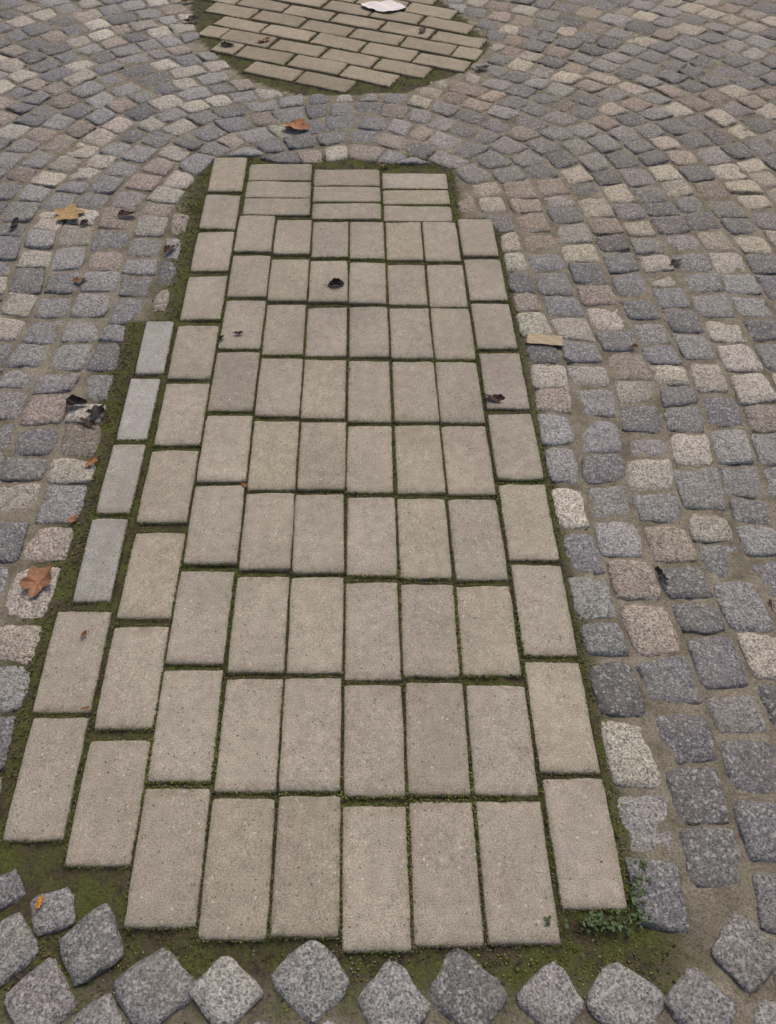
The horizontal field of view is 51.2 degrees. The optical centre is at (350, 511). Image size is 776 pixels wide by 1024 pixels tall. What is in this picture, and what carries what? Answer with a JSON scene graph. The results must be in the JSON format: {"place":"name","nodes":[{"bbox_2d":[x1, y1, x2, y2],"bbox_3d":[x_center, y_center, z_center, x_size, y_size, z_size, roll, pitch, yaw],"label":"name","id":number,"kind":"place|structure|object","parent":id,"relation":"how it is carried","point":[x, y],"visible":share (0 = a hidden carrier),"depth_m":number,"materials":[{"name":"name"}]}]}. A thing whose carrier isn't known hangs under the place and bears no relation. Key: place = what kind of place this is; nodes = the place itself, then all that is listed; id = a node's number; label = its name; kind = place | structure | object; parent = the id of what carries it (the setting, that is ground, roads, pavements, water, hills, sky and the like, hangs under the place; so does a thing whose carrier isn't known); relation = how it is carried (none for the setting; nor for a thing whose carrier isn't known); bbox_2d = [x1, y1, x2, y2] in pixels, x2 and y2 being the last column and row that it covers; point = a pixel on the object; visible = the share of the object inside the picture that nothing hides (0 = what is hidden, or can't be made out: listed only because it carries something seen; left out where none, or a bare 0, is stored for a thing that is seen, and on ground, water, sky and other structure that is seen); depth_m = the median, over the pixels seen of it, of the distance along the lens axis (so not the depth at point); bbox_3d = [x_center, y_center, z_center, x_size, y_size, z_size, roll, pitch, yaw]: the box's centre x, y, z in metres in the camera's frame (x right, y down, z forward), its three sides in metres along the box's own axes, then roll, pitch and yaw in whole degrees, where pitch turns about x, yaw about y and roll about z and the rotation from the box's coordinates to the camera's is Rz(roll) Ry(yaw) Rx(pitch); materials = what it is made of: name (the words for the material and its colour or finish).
{"place":"outdoors","nodes":[
{"label":"outdoors","id":0,"kind":"place"},
{"bbox_2d":[0,0,775,1023],"bbox_3d":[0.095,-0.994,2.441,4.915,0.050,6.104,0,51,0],"label":"cobblestone pavement","id":1,"kind":"structure","parent":0,"point":[310,980],"depth_m":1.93,"materials":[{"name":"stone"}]},
{"bbox_2d":[7,217,18,232],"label":"dry leaf","id":2,"kind":"object","parent":1,"relation":"on","point":[15,222],"visible":1,"depth_m":2.27,"materials":[{"name":"brown plant"}]},
{"bbox_2d":[14,565,51,601],"bbox_3d":[-0.588,0.130,1.507,0.062,0.015,0.080,0,51,0],"label":"dry leaf","id":3,"kind":"object","parent":1,"relation":"on","point":[36,580],"visible":1,"depth_m":1.51,"materials":[{"name":"brown plant"}]},
{"bbox_2d":[35,894,42,911],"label":"dry leaf","id":4,"kind":"object","parent":1,"relation":"on","point":[39,901],"visible":1,"depth_m":1.17,"materials":[{"name":"orange plant"}]},
{"bbox_2d":[52,204,84,219],"bbox_3d":[-0.803,-0.843,2.289,0.088,0.011,0.093,31,58,22],"label":"dry leaf","id":5,"kind":"object","parent":1,"relation":"on","point":[69,211],"visible":1,"depth_m":2.30,"materials":[{"name":"yellow plant"}]},
{"bbox_2d":[57,395,86,404],"bbox_3d":[-0.625,-0.247,1.809,0.068,0.016,0.032,0,51,0],"label":"dry leaf","id":6,"kind":"object","parent":1,"relation":"on","point":[72,400],"visible":1,"depth_m":1.81,"materials":[{"name":"black plant"}]},
{"bbox_2d":[67,514,77,523],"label":"dry leaf","id":7,"kind":"object","parent":1,"relation":"on","point":[73,518],"visible":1,"depth_m":1.61,"materials":[{"name":"orange plant"}]},
{"bbox_2d":[70,277,85,281],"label":"dry leaf","id":8,"kind":"object","parent":1,"relation":"on","point":[76,279],"visible":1,"depth_m":2.10,"materials":[{"name":"brown plant"}]},
{"bbox_2d":[78,219,87,226],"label":"dry leaf","id":9,"kind":"object","parent":1,"relation":"on","point":[83,221],"visible":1,"depth_m":2.27,"materials":[{"name":"black plant"}]},
{"bbox_2d":[79,417,95,426],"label":"dry leaf","id":10,"kind":"object","parent":1,"relation":"on","point":[90,422],"visible":1,"depth_m":1.77,"materials":[{"name":"brown plant"}]},
{"bbox_2d":[83,457,97,467],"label":"dry leaf","id":11,"kind":"object","parent":1,"relation":"on","point":[91,461],"visible":1,"depth_m":1.70,"materials":[{"name":"orange plant"}]},
{"bbox_2d":[85,403,104,418],"bbox_3d":[-0.569,-0.224,1.792,0.048,0.013,0.048,0,51,0],"label":"dry leaf","id":12,"kind":"object","parent":1,"relation":"on","point":[95,410],"visible":1,"depth_m":1.80,"materials":[{"name":"black plant"}]},
{"bbox_2d":[113,209,135,217],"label":"dry leaf","id":13,"kind":"object","parent":1,"relation":"on","point":[122,213],"visible":1,"depth_m":2.29,"materials":[{"name":"brown plant"}]},
{"bbox_2d":[162,245,174,254],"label":"dry leaf","id":14,"kind":"object","parent":1,"relation":"on","point":[167,248],"visible":1,"depth_m":2.19,"materials":[{"name":"brown plant"}]},
{"bbox_2d":[176,15,198,21],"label":"dry leaf","id":15,"kind":"object","parent":1,"relation":"on","point":[192,18],"visible":1,"depth_m":3.16,"materials":[{"name":"brown plant"}]},
{"bbox_2d":[275,118,309,129],"bbox_3d":[-0.189,-1.251,2.613,0.116,0.016,0.066,0,51,0],"label":"dry leaf","id":16,"kind":"object","parent":1,"relation":"on","point":[298,123],"visible":1,"depth_m":2.62,"materials":[{"name":"brown plant"}]},
{"bbox_2d":[3,158,627,953],"bbox_3d":[-0.067,-0.233,1.832,0.943,0.038,2.202,0,51,0],"label":"concrete paver patch","id":17,"kind":"object","parent":1,"relation":"on","point":[519,904],"visible":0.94,"depth_m":1.46,"materials":[{"name":"grey concrete"}]},
{"bbox_2d":[323,278,343,285],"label":"dry leaf","id":18,"kind":"object","parent":17,"relation":"on","point":[336,281],"visible":1,"depth_m":2.09,"materials":[{"name":"black plant"}]},
{"bbox_2d":[480,393,504,401],"bbox_3d":[0.319,-0.262,1.822,0.060,0.014,0.018,18,54,14],"label":"dry leaf","id":19,"kind":"object","parent":17,"relation":"on","point":[497,398],"visible":1,"depth_m":1.82,"materials":[{"name":"brown plant"}]},
{"bbox_2d":[198,0,486,93],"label":"concrete paver patch","id":20,"kind":"object","parent":1,"relation":"on","point":[332,35],"visible":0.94,"depth_m":3.05,"materials":[{"name":"beige concrete"}]},
{"bbox_2d":[220,41,232,45],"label":"dry leaf","id":21,"kind":"object","parent":20,"relation":"on","point":[224,43],"visible":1,"depth_m":3.02,"materials":[{"name":"black plant"}]},
{"bbox_2d":[258,37,270,41],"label":"dry leaf","id":22,"kind":"object","parent":20,"relation":"on","point":[266,39],"visible":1,"depth_m":3.04,"materials":[{"name":"brown plant"}]},
{"bbox_2d":[361,0,405,11],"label":"paper napkin","id":23,"kind":"object","parent":20,"relation":"on","point":[387,5],"visible":1,"depth_m":3.24,"materials":[{"name":"white paper"}]},
{"bbox_2d":[419,26,425,32],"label":"dry leaf","id":24,"kind":"object","parent":20,"relation":"on","point":[422,29],"visible":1,"depth_m":3.10,"materials":[{"name":"brown plant"}]},
{"bbox_2d":[0,0,697,1023],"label":"moss","id":25,"kind":"object","parent":1,"relation":"on","point":[408,810],"visible":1,"depth_m":1.52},
{"bbox_2d":[0,51,774,1023],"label":"grit","id":26,"kind":"object","parent":1,"relation":"on","point":[402,463],"visible":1,"depth_m":1.73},
{"bbox_2d":[471,65,489,68],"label":"dry leaf","id":27,"kind":"object","parent":1,"relation":"on","point":[483,67],"visible":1,"depth_m":2.89,"materials":[{"name":"brown plant"}]},
{"bbox_2d":[526,333,563,345],"bbox_3d":[0.470,-0.417,1.955,0.089,0.003,0.038,6,52,5],"label":"cardboard scrap","id":28,"kind":"object","parent":1,"relation":"on","point":[533,338],"visible":1,"depth_m":1.95,"materials":[{"name":"cardboard"}]},
{"bbox_2d":[543,859,651,935],"bbox_3d":[0.374,0.574,1.163,0.187,0.022,0.083,-24,55,-18],"label":"weed plant","id":29,"kind":"object","parent":1,"relation":"on","point":[593,921],"visible":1,"depth_m":1.16,"materials":[{"name":"green plant"}]},
{"bbox_2d":[653,565,669,580],"bbox_3d":[0.585,0.114,1.524,0.010,0.010,0.046,-25,55,-18],"label":"dry leaf","id":30,"kind":"object","parent":1,"relation":"on","point":[658,570],"visible":1,"depth_m":1.53,"materials":[{"name":"black plant"}]},
{"bbox_2d":[669,259,681,264],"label":"dry leaf","id":31,"kind":"object","parent":1,"relation":"on","point":[675,261],"visible":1,"depth_m":2.15,"materials":[{"name":"brown plant"}]}
]}

